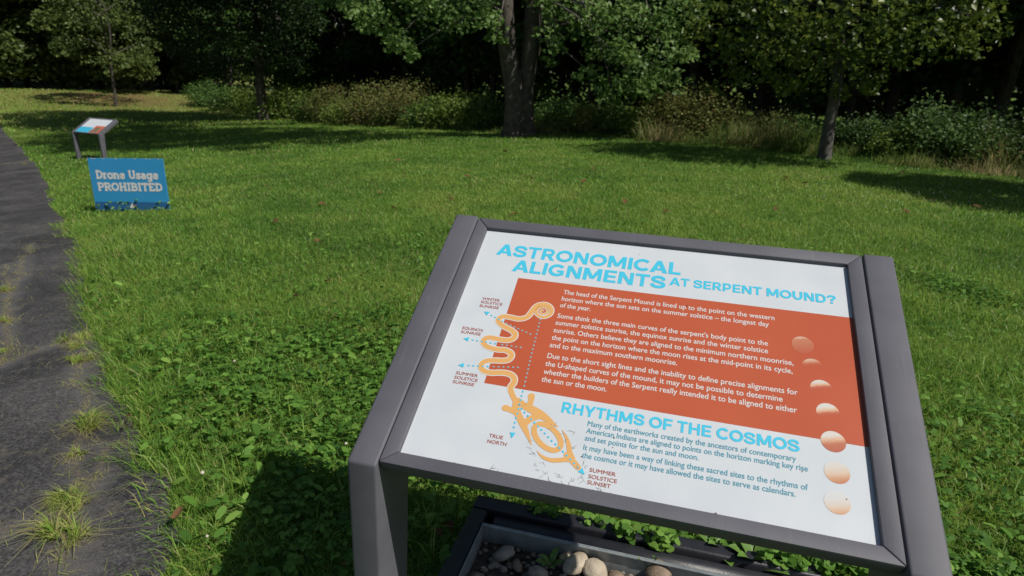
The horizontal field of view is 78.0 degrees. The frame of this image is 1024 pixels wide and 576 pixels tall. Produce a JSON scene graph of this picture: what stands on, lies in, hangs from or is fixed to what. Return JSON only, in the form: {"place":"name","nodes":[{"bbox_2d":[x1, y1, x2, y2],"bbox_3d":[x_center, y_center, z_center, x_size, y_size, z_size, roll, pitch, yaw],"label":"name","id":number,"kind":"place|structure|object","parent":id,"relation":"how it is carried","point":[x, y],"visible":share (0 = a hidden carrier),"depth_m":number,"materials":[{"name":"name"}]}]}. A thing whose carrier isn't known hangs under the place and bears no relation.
{"place":"outdoors","nodes":[
{"label":"outdoors","id":0,"kind":"place"},
{"bbox_2d":[0,127,179,575],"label":"path","id":1,"kind":"structure","parent":0,"point":[40,398],"depth_m":2.95,"materials":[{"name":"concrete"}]},
{"bbox_2d":[27,472,104,521],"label":"grass tuft","id":2,"kind":"object","parent":1,"relation":"on","point":[62,496],"visible":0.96,"depth_m":2.38,"materials":[{"name":"plant"}]},
{"bbox_2d":[0,492,142,573],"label":"grass tuft","id":3,"kind":"object","parent":1,"relation":"on","point":[49,531],"visible":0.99,"depth_m":2.21,"materials":[{"name":"plant"}]},
{"bbox_2d":[53,329,94,350],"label":"grass tuft","id":4,"kind":"object","parent":1,"relation":"on","point":[71,345],"visible":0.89,"depth_m":3.90,"materials":[{"name":"plant"}]},
{"bbox_2d":[55,351,106,364],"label":"grass tuft","id":5,"kind":"object","parent":1,"relation":"on","point":[73,358],"visible":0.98,"depth_m":3.63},
{"bbox_2d":[45,402,122,438],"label":"grass tuft","id":6,"kind":"object","parent":1,"relation":"on","point":[90,420],"visible":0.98,"depth_m":2.92,"materials":[{"name":"plant"}]},
{"bbox_2d":[0,161,171,575],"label":"dry clippings","id":7,"kind":"object","parent":1,"relation":"on","point":[63,424],"visible":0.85,"depth_m":2.84,"materials":[{"name":"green plant"}]},
{"bbox_2d":[0,67,1023,575],"bbox_3d":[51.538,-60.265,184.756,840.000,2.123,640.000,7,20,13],"label":"ground","id":8,"kind":"structure","parent":0,"point":[150,99],"depth_m":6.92,"materials":[{"name":"plant"}]},
{"bbox_2d":[0,0,64,88],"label":"bushy tree","id":9,"kind":"object","parent":8,"relation":"on","point":[27,28],"visible":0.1,"depth_m":40.80,"materials":[{"name":"green plant"}]},
{"bbox_2d":[0,0,117,88],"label":"bushy tree","id":10,"kind":"object","parent":8,"relation":"on","point":[10,68],"visible":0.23,"depth_m":40.74,"materials":[{"name":"green plant"}]},
{"bbox_2d":[0,0,158,89],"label":"bushy tree","id":11,"kind":"object","parent":8,"relation":"on","point":[42,50],"visible":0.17,"depth_m":42.22,"materials":[{"name":"green plant"}]},
{"bbox_2d":[71,117,117,159],"bbox_3d":[-10.103,-3.536,15.441,0.897,1.138,0.569,8,20,17],"label":"interpretive sign","id":12,"kind":"object","parent":8,"relation":"on","point":[100,127],"visible":0.84,"depth_m":15.27,"materials":[{"name":"metal"}]},
{"bbox_2d":[8,0,184,89],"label":"bushy tree","id":13,"kind":"object","parent":8,"relation":"on","point":[120,83],"visible":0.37,"depth_m":41.29,"materials":[{"name":"green plant"}]},
{"bbox_2d":[40,0,162,106],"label":"sapling","id":14,"kind":"object","parent":8,"relation":"on","point":[101,28],"visible":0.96,"depth_m":34.72,"materials":[{"name":"green plant"}]},
{"bbox_2d":[87,158,169,209],"bbox_3d":[-4.963,-1.245,8.236,0.967,0.871,0.029,1,16,0],"label":"yard sign","id":15,"kind":"object","parent":8,"relation":"on","point":[131,181],"visible":0.98,"depth_m":8.19,"materials":[{"name":"blue"}]},
{"bbox_2d":[44,0,217,90],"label":"bushy tree","id":16,"kind":"object","parent":8,"relation":"on","point":[147,71],"visible":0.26,"depth_m":41.00,"materials":[{"name":"green plant"}]},
{"bbox_2d":[180,76,224,107],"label":"shrub","id":17,"kind":"object","parent":8,"relation":"on","point":[195,92],"visible":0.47,"depth_m":38.00,"materials":[{"name":"green plant"}]},
{"bbox_2d":[159,0,253,91],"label":"bushy tree","id":18,"kind":"object","parent":8,"relation":"on","point":[196,77],"visible":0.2,"depth_m":41.47,"materials":[{"name":"green plant"}]},
{"bbox_2d":[163,27,267,85],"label":"bushy tree","id":19,"kind":"object","parent":8,"relation":"on","point":[237,75],"visible":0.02,"depth_m":56.78,"materials":[{"name":"green plant"}]},
{"bbox_2d":[175,1,263,88],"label":"dark tree","id":20,"kind":"object","parent":8,"relation":"on","point":[230,83],"visible":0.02,"depth_m":48.04,"materials":[{"name":"green plant"}]},
{"bbox_2d":[196,82,246,110],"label":"shrub","id":21,"kind":"object","parent":8,"relation":"on","point":[211,99],"visible":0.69,"depth_m":35.60,"materials":[{"name":"green plant"}]},
{"bbox_2d":[216,83,255,111],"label":"shrub","id":22,"kind":"object","parent":8,"relation":"on","point":[241,94],"visible":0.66,"depth_m":35.34,"materials":[{"name":"green plant"}]},
{"bbox_2d":[119,0,394,119],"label":"dark tree","id":23,"kind":"object","parent":8,"relation":"on","point":[256,33],"visible":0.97,"depth_m":28.43,"materials":[{"name":"green plant"}]},
{"bbox_2d":[215,0,320,94],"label":"bushy tree","id":24,"kind":"object","parent":8,"relation":"on","point":[276,80],"visible":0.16,"depth_m":40.04,"materials":[{"name":"green plant"}]},
{"bbox_2d":[238,82,330,120],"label":"shrub","id":25,"kind":"object","parent":8,"relation":"on","point":[283,103],"visible":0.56,"depth_m":30.49,"materials":[{"name":"green plant"}]},
{"bbox_2d":[248,1,351,97],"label":"bushy tree","id":26,"kind":"object","parent":8,"relation":"on","point":[304,79],"visible":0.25,"depth_m":38.75,"materials":[{"name":"green plant"}]},
{"bbox_2d":[290,87,323,120],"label":"shrub","id":27,"kind":"object","parent":8,"relation":"on","point":[304,112],"visible":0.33,"depth_m":28.91,"materials":[{"name":"green plant"}]},
{"bbox_2d":[291,79,358,123],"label":"shrub","id":28,"kind":"object","parent":8,"relation":"on","point":[319,94],"visible":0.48,"depth_m":27.28,"materials":[{"name":"green plant"}]},
{"bbox_2d":[262,0,388,103],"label":"dark tree","id":29,"kind":"object","parent":8,"relation":"on","point":[343,74],"visible":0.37,"depth_m":34.72,"materials":[{"name":"green plant"}]},
{"bbox_2d":[298,1,380,98],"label":"dark tree","id":30,"kind":"object","parent":8,"relation":"on","point":[321,73],"visible":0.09,"depth_m":39.98,"materials":[{"name":"green plant"}]},
{"bbox_2d":[310,95,376,124],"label":"shrub","id":31,"kind":"object","parent":8,"relation":"on","point":[332,116],"visible":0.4,"depth_m":25.46,"materials":[{"name":"green plant"}]},
{"bbox_2d":[318,78,411,124],"bbox_3d":[-5.362,-7.319,24.622,3.335,2.042,3.630,13,22,27],"label":"shrub","id":32,"kind":"object","parent":8,"relation":"on","point":[356,116],"visible":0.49,"depth_m":24.49,"materials":[{"name":"green plant"}]},
{"bbox_2d":[330,3,422,105],"bbox_3d":[-7.446,-16.459,38.062,7.862,11.725,6.728,-11,23,-32],"label":"dark tree","id":33,"kind":"object","parent":8,"relation":"on","point":[384,66],"visible":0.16,"depth_m":36.93,"materials":[{"name":"green plant"}]},
{"bbox_2d":[367,103,401,125],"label":"shrub","id":34,"kind":"object","parent":8,"relation":"on","point":[380,120],"visible":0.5,"depth_m":23.55,"materials":[{"name":"green plant"}]},
{"bbox_2d":[352,72,438,126],"bbox_3d":[-4.032,-6.998,23.326,3.681,2.157,3.560,-1,19,-9],"label":"shrub","id":35,"kind":"object","parent":8,"relation":"on","point":[403,99],"visible":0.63,"depth_m":23.18,"materials":[{"name":"green plant"}]},
{"bbox_2d":[334,0,457,110],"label":"bushy tree","id":36,"kind":"object","parent":8,"relation":"on","point":[350,51],"visible":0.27,"depth_m":34.07,"materials":[{"name":"green plant"}]},
{"bbox_2d":[394,94,447,128],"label":"shrub","id":37,"kind":"object","parent":8,"relation":"on","point":[413,119],"visible":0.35,"depth_m":21.79,"materials":[{"name":"green plant"}]},
{"bbox_2d":[365,11,485,102],"bbox_3d":[-4.011,-16.049,34.880,8.835,12.889,7.561,4,19,5],"label":"dark tree","id":38,"kind":"object","parent":8,"relation":"on","point":[388,56],"visible":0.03,"depth_m":33.84,"materials":[{"name":"green plant"}]},
{"bbox_2d":[380,0,472,78],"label":"dark tree","id":39,"kind":"object","parent":8,"relation":"on","point":[415,67],"visible":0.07,"depth_m":29.51,"materials":[{"name":"green plant"}]},
{"bbox_2d":[395,89,481,129],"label":"shrub","id":40,"kind":"object","parent":8,"relation":"on","point":[440,114],"visible":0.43,"depth_m":21.32,"materials":[{"name":"green plant"}]},
{"bbox_2d":[375,0,549,98],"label":"bushy tree","id":41,"kind":"object","parent":8,"relation":"on","point":[463,52],"visible":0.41,"depth_m":25.43,"materials":[{"name":"green plant"}]},
{"bbox_2d":[431,87,504,129],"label":"shrub","id":42,"kind":"object","parent":8,"relation":"on","point":[459,103],"visible":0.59,"depth_m":20.46,"materials":[{"name":"green plant"}]},
{"bbox_2d":[454,87,504,130],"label":"shrub","id":43,"kind":"object","parent":8,"relation":"on","point":[492,113],"visible":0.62,"depth_m":20.27,"materials":[{"name":"green plant"}]},
{"bbox_2d":[405,0,579,103],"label":"dark tree","id":44,"kind":"object","parent":8,"relation":"on","point":[438,60],"visible":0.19,"depth_m":25.47,"materials":[{"name":"green plant"}]},
{"bbox_2d":[306,0,707,137],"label":"broadleaf tree","id":45,"kind":"object","parent":8,"relation":"on","point":[519,84],"visible":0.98,"depth_m":15.73,"materials":[{"name":"green plant"}]},
{"bbox_2d":[1,5,1023,124],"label":"distant wood","id":46,"kind":"object","parent":8,"relation":"on","point":[752,90],"visible":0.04,"depth_m":34.06,"materials":[{"name":"green plant"}]},
{"bbox_2d":[438,2,609,109],"bbox_3d":[0.895,-14.121,28.066,8.167,13.020,9.544,9,20,19],"label":"dark tree","id":47,"kind":"object","parent":8,"relation":"on","point":[568,72],"visible":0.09,"depth_m":27.08,"materials":[{"name":"green plant"}]},
{"bbox_2d":[73,200,1023,575],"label":"clover cover","id":48,"kind":"object","parent":8,"relation":"on","point":[295,506],"visible":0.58,"depth_m":2.86,"materials":[{"name":"plant"}]},
{"bbox_2d":[534,92,576,129],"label":"shrub","id":49,"kind":"object","parent":8,"relation":"on","point":[537,114],"visible":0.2,"depth_m":18.56,"materials":[{"name":"green plant"}]},
{"bbox_2d":[539,109,577,134],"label":"shrub","id":50,"kind":"object","parent":8,"relation":"on","point":[554,126],"visible":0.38,"depth_m":17.56,"materials":[{"name":"green plant"}]},
{"bbox_2d":[471,0,652,102],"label":"dark tree","id":51,"kind":"object","parent":8,"relation":"on","point":[491,50],"visible":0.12,"depth_m":23.57,"materials":[{"name":"green plant"}]},
{"bbox_2d":[535,88,603,134],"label":"shrub","id":52,"kind":"object","parent":8,"relation":"on","point":[566,108],"visible":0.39,"depth_m":17.51,"materials":[{"name":"green plant"}]},
{"bbox_2d":[488,0,650,107],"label":"dark tree","id":53,"kind":"object","parent":8,"relation":"on","point":[575,85],"visible":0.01,"depth_m":28.34,"materials":[{"name":"green plant"}]},
{"bbox_2d":[557,100,627,136],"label":"shrub","id":54,"kind":"object","parent":8,"relation":"on","point":[584,121],"visible":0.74,"depth_m":16.93,"materials":[{"name":"green plant"}]},
{"bbox_2d":[514,0,686,106],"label":"bushy tree","id":55,"kind":"object","parent":8,"relation":"on","point":[544,88],"visible":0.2,"depth_m":22.69,"materials":[{"name":"green plant"}]},
{"bbox_2d":[579,93,664,135],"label":"shrub","id":56,"kind":"object","parent":8,"relation":"on","point":[617,116],"visible":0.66,"depth_m":16.79,"materials":[{"name":"green plant"}]},
{"bbox_2d":[438,495,821,575],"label":"planter bed","id":57,"kind":"object","parent":8,"relation":"on","point":[495,524],"visible":0.7,"depth_m":2.09,"materials":[{"name":"plastic"}]},
{"bbox_2d":[493,545,514,561],"bbox_3d":[-0.026,0.879,2.095,0.075,0.042,0.070,-8,-6,-35],"label":"pebble","id":58,"kind":"object","parent":57,"relation":"on","point":[503,553],"visible":1,"depth_m":2.07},
{"bbox_2d":[528,565,547,575],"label":"pebble","id":59,"kind":"object","parent":57,"relation":"on","point":[535,570],"visible":1,"depth_m":2.00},
{"bbox_2d":[527,501,563,517],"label":"ground ivy","id":60,"kind":"object","parent":57,"relation":"on","point":[552,509],"visible":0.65,"depth_m":2.20,"materials":[{"name":"green"}]},
{"bbox_2d":[536,547,563,568],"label":"broadleaf weed","id":61,"kind":"object","parent":57,"relation":"on","point":[544,560],"visible":1,"depth_m":2.07,"materials":[{"name":"green plant"}]},
{"bbox_2d":[562,551,587,574],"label":"pebble","id":62,"kind":"object","parent":57,"relation":"on","point":[573,563],"visible":0.96,"depth_m":2.04,"materials":[{"name":"stone"}]},
{"bbox_2d":[583,557,607,575],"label":"pebble","id":63,"kind":"object","parent":57,"relation":"on","point":[593,566],"visible":0.96,"depth_m":2.02,"materials":[{"name":"stone"}]},
{"bbox_2d":[580,511,616,529],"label":"ground ivy","id":64,"kind":"object","parent":57,"relation":"on","point":[598,519],"visible":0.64,"depth_m":2.17,"materials":[{"name":"green"}]},
{"bbox_2d":[645,559,671,575],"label":"pebble","id":65,"kind":"object","parent":57,"relation":"on","point":[655,570],"visible":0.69,"depth_m":2.01,"materials":[{"name":"stone"}]},
{"bbox_2d":[728,543,789,574],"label":"broadleaf weed","id":66,"kind":"object","parent":57,"relation":"in","point":[738,548],"visible":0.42,"depth_m":2.08,"materials":[{"name":"green plant"}]},
{"bbox_2d":[610,519,656,544],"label":"ground ivy","id":67,"kind":"object","parent":8,"relation":"on","point":[622,527],"visible":0.63,"depth_m":2.11,"materials":[{"name":"green"}]},
{"bbox_2d":[558,1,717,110],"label":"dark tree","id":68,"kind":"object","parent":8,"relation":"on","point":[575,47],"visible":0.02,"depth_m":24.92,"materials":[{"name":"green plant"}]},
{"bbox_2d":[611,107,665,135],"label":"shrub","id":69,"kind":"object","parent":8,"relation":"on","point":[633,127],"visible":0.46,"depth_m":16.49,"materials":[{"name":"green plant"}]},
{"bbox_2d":[348,215,952,575],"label":"interpretive sign","id":70,"kind":"object","parent":8,"relation":"on","point":[761,396],"visible":1,"depth_m":1.37,"materials":[{"name":"metal"}]},
{"bbox_2d":[643,526,680,552],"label":"ground ivy","id":71,"kind":"object","parent":8,"relation":"on","point":[660,535],"visible":0.56,"depth_m":2.07,"materials":[{"name":"green"}]},
{"bbox_2d":[615,87,719,137],"bbox_3d":[4.200,-4.672,16.628,2.864,1.467,2.472,13,22,29],"label":"shrub","id":72,"kind":"object","parent":8,"relation":"on","point":[655,109],"visible":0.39,"depth_m":16.40,"materials":[{"name":"green plant"}]},
{"bbox_2d":[607,1,739,111],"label":"dark tree","id":73,"kind":"object","parent":8,"relation":"on","point":[711,40],"visible":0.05,"depth_m":20.25,"materials":[{"name":"green plant"}]},
{"bbox_2d":[580,0,786,118],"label":"bushy tree","id":74,"kind":"object","parent":8,"relation":"on","point":[695,64],"visible":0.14,"depth_m":19.66,"materials":[{"name":"green plant"}]},
{"bbox_2d":[639,71,758,139],"bbox_3d":[4.620,-4.671,16.244,3.088,1.737,3.390,-7,21,-25],"label":"shrub","id":75,"kind":"object","parent":8,"relation":"on","point":[694,106],"visible":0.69,"depth_m":15.82,"materials":[{"name":"green plant"}]},
{"bbox_2d":[669,52,741,99],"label":"dark tree","id":76,"kind":"object","parent":8,"relation":"on","point":[710,77],"visible":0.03,"depth_m":25.45,"materials":[{"name":"green plant"}]},
{"bbox_2d":[685,88,764,136],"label":"shrub","id":77,"kind":"object","parent":8,"relation":"on","point":[742,115],"visible":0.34,"depth_m":15.83,"materials":[{"name":"green plant"}]},
{"bbox_2d":[665,3,810,116],"bbox_3d":[9.654,-11.619,21.186,9.329,12.617,7.983,7,20,12],"label":"dark tree","id":78,"kind":"object","parent":8,"relation":"on","point":[770,102],"visible":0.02,"depth_m":22.86,"materials":[{"name":"green plant"}]},
{"bbox_2d":[664,11,819,116],"bbox_3d":[8.366,-11.434,22.780,6.983,11.020,8.160,17,24,36],"label":"dark tree","id":79,"kind":"object","parent":8,"relation":"on","point":[722,79],"depth_m":24.00,"materials":[{"name":"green plant"}]},
{"bbox_2d":[739,105,814,141],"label":"shrub","id":80,"kind":"object","parent":8,"relation":"on","point":[774,116],"visible":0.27,"depth_m":15.30,"materials":[{"name":"green plant"}]},
{"bbox_2d":[655,11,918,125],"bbox_3d":[8.363,-10.924,18.357,7.466,13.110,8.724,1,19,-2],"label":"dark tree","id":81,"kind":"object","parent":8,"relation":"on","point":[761,98],"visible":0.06,"depth_m":19.91,"materials":[{"name":"green plant"}]},
{"bbox_2d":[758,549,837,574],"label":"ground ivy","id":82,"kind":"object","parent":8,"relation":"on","point":[802,564],"visible":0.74,"depth_m":2.01,"materials":[{"name":"green"}]},
{"bbox_2d":[759,104,840,143],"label":"shrub","id":83,"kind":"object","parent":8,"relation":"on","point":[805,123],"visible":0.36,"depth_m":14.97,"materials":[{"name":"green plant"}]},
{"bbox_2d":[709,0,915,121],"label":"bushy tree","id":84,"kind":"object","parent":8,"relation":"on","point":[882,97],"visible":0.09,"depth_m":18.51,"materials":[{"name":"green plant"}]},
{"bbox_2d":[729,50,935,124],"bbox_3d":[11.200,-10.486,21.184,6.570,10.439,7.678,-1,20,-10],"label":"dark tree","id":85,"kind":"object","parent":8,"relation":"on","point":[816,107],"visible":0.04,"depth_m":22.43,"materials":[{"name":"green plant"}]},
{"bbox_2d":[803,118,866,151],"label":"shrub","id":86,"kind":"object","parent":8,"relation":"on","point":[835,136],"visible":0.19,"depth_m":14.19,"materials":[{"name":"green plant"}]},
{"bbox_2d":[677,0,1014,159],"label":"young tree","id":87,"kind":"object","parent":8,"relation":"on","point":[882,29],"visible":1,"depth_m":11.13,"materials":[{"name":"green plant"}]},
{"bbox_2d":[833,566,868,575],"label":"ground ivy","id":88,"kind":"object","parent":8,"relation":"on","point":[861,571],"visible":0.51,"depth_m":2.00,"materials":[{"name":"green"}]},
{"bbox_2d":[817,106,902,154],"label":"shrub","id":89,"kind":"object","parent":8,"relation":"on","point":[861,129],"visible":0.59,"depth_m":13.89,"materials":[{"name":"green plant"}]},
{"bbox_2d":[737,0,986,126],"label":"dark tree","id":90,"kind":"object","parent":8,"relation":"on","point":[921,76],"visible":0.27,"depth_m":15.75,"materials":[{"name":"green plant"}]},
{"bbox_2d":[852,121,894,154],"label":"shrub","id":91,"kind":"object","parent":8,"relation":"on","point":[870,138],"visible":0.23,"depth_m":13.72,"materials":[{"name":"green plant"}]},
{"bbox_2d":[861,127,908,160],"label":"tall weed","id":92,"kind":"object","parent":8,"relation":"on","point":[880,148],"visible":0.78,"depth_m":13.04,"materials":[{"name":"green plant"}]},
{"bbox_2d":[756,0,1023,126],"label":"bushy tree","id":93,"kind":"object","parent":8,"relation":"on","point":[892,100],"visible":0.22,"depth_m":17.38,"materials":[{"name":"green plant"}]},
{"bbox_2d":[883,112,924,156],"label":"tall weed","id":94,"kind":"object","parent":8,"relation":"on","point":[903,141],"visible":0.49,"depth_m":13.06,"materials":[{"name":"green plant"}]},
{"bbox_2d":[863,108,955,154],"bbox_3d":[8.392,-3.270,13.447,1.668,1.135,2.028,19,25,39],"label":"shrub","id":95,"kind":"object","parent":8,"relation":"on","point":[893,128],"visible":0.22,"depth_m":13.20,"materials":[{"name":"green plant"}]},
{"bbox_2d":[823,27,1023,125],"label":"dark tree","id":96,"kind":"object","parent":8,"relation":"on","point":[908,103],"visible":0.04,"depth_m":19.89,"materials":[{"name":"green plant"}]},
{"bbox_2d":[852,11,1010,128],"bbox_3d":[11.641,-11.865,19.084,8.068,14.733,9.428,2,19,-2],"label":"dark tree","id":97,"kind":"object","parent":8,"relation":"on","point":[860,111],"visible":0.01,"depth_m":21.12,"materials":[{"name":"green plant"}]},
{"bbox_2d":[847,2,1022,117],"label":"dark tree","id":98,"kind":"object","parent":8,"relation":"on","point":[954,96],"visible":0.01,"depth_m":16.52,"materials":[{"name":"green plant"}]},
{"bbox_2d":[882,90,1004,164],"bbox_3d":[8.834,-3.275,12.996,2.782,1.498,2.158,-16,26,-42],"label":"shrub","id":99,"kind":"object","parent":8,"relation":"on","point":[912,120],"visible":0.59,"depth_m":12.82,"materials":[{"name":"green plant"}]},
{"bbox_2d":[868,0,1023,130],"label":"bushy tree","id":100,"kind":"object","parent":8,"relation":"on","point":[1011,73],"visible":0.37,"depth_m":16.89,"materials":[{"name":"green plant"}]},
{"bbox_2d":[903,102,1001,155],"bbox_3d":[9.164,-3.217,13.164,2.424,1.276,1.675,-4,20,-18],"label":"shrub","id":101,"kind":"object","parent":8,"relation":"on","point":[950,115],"visible":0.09,"depth_m":13.06,"materials":[{"name":"green plant"}]},
{"bbox_2d":[891,0,1023,45],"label":"dark tree","id":102,"kind":"object","parent":8,"relation":"on","point":[1013,4],"visible":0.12,"depth_m":13.35,"materials":[{"name":"green plant"}]},
{"bbox_2d":[926,21,1023,120],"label":"dark tree","id":103,"kind":"object","parent":8,"relation":"on","point":[978,108],"visible":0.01,"depth_m":19.36,"materials":[{"name":"green plant"}]},
{"bbox_2d":[927,114,1023,171],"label":"shrub","id":104,"kind":"object","parent":8,"relation":"on","point":[981,148],"visible":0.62,"depth_m":12.30,"materials":[{"name":"green plant"}]},
{"bbox_2d":[932,102,1019,151],"bbox_3d":[9.530,-3.196,13.123,2.000,1.296,1.856,19,25,39],"label":"shrub","id":105,"kind":"object","parent":8,"relation":"on","point":[974,111],"visible":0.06,"depth_m":13.04,"materials":[{"name":"green plant"}]},
{"bbox_2d":[936,96,1023,164],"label":"shrub","id":106,"kind":"object","parent":8,"relation":"on","point":[1011,131],"visible":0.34,"depth_m":12.39,"materials":[{"name":"green plant"}]},
{"bbox_2d":[207,104,1023,178],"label":"tall grass","id":107,"kind":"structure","parent":0,"point":[788,141],"depth_m":14.10,"materials":[{"name":"plant"}]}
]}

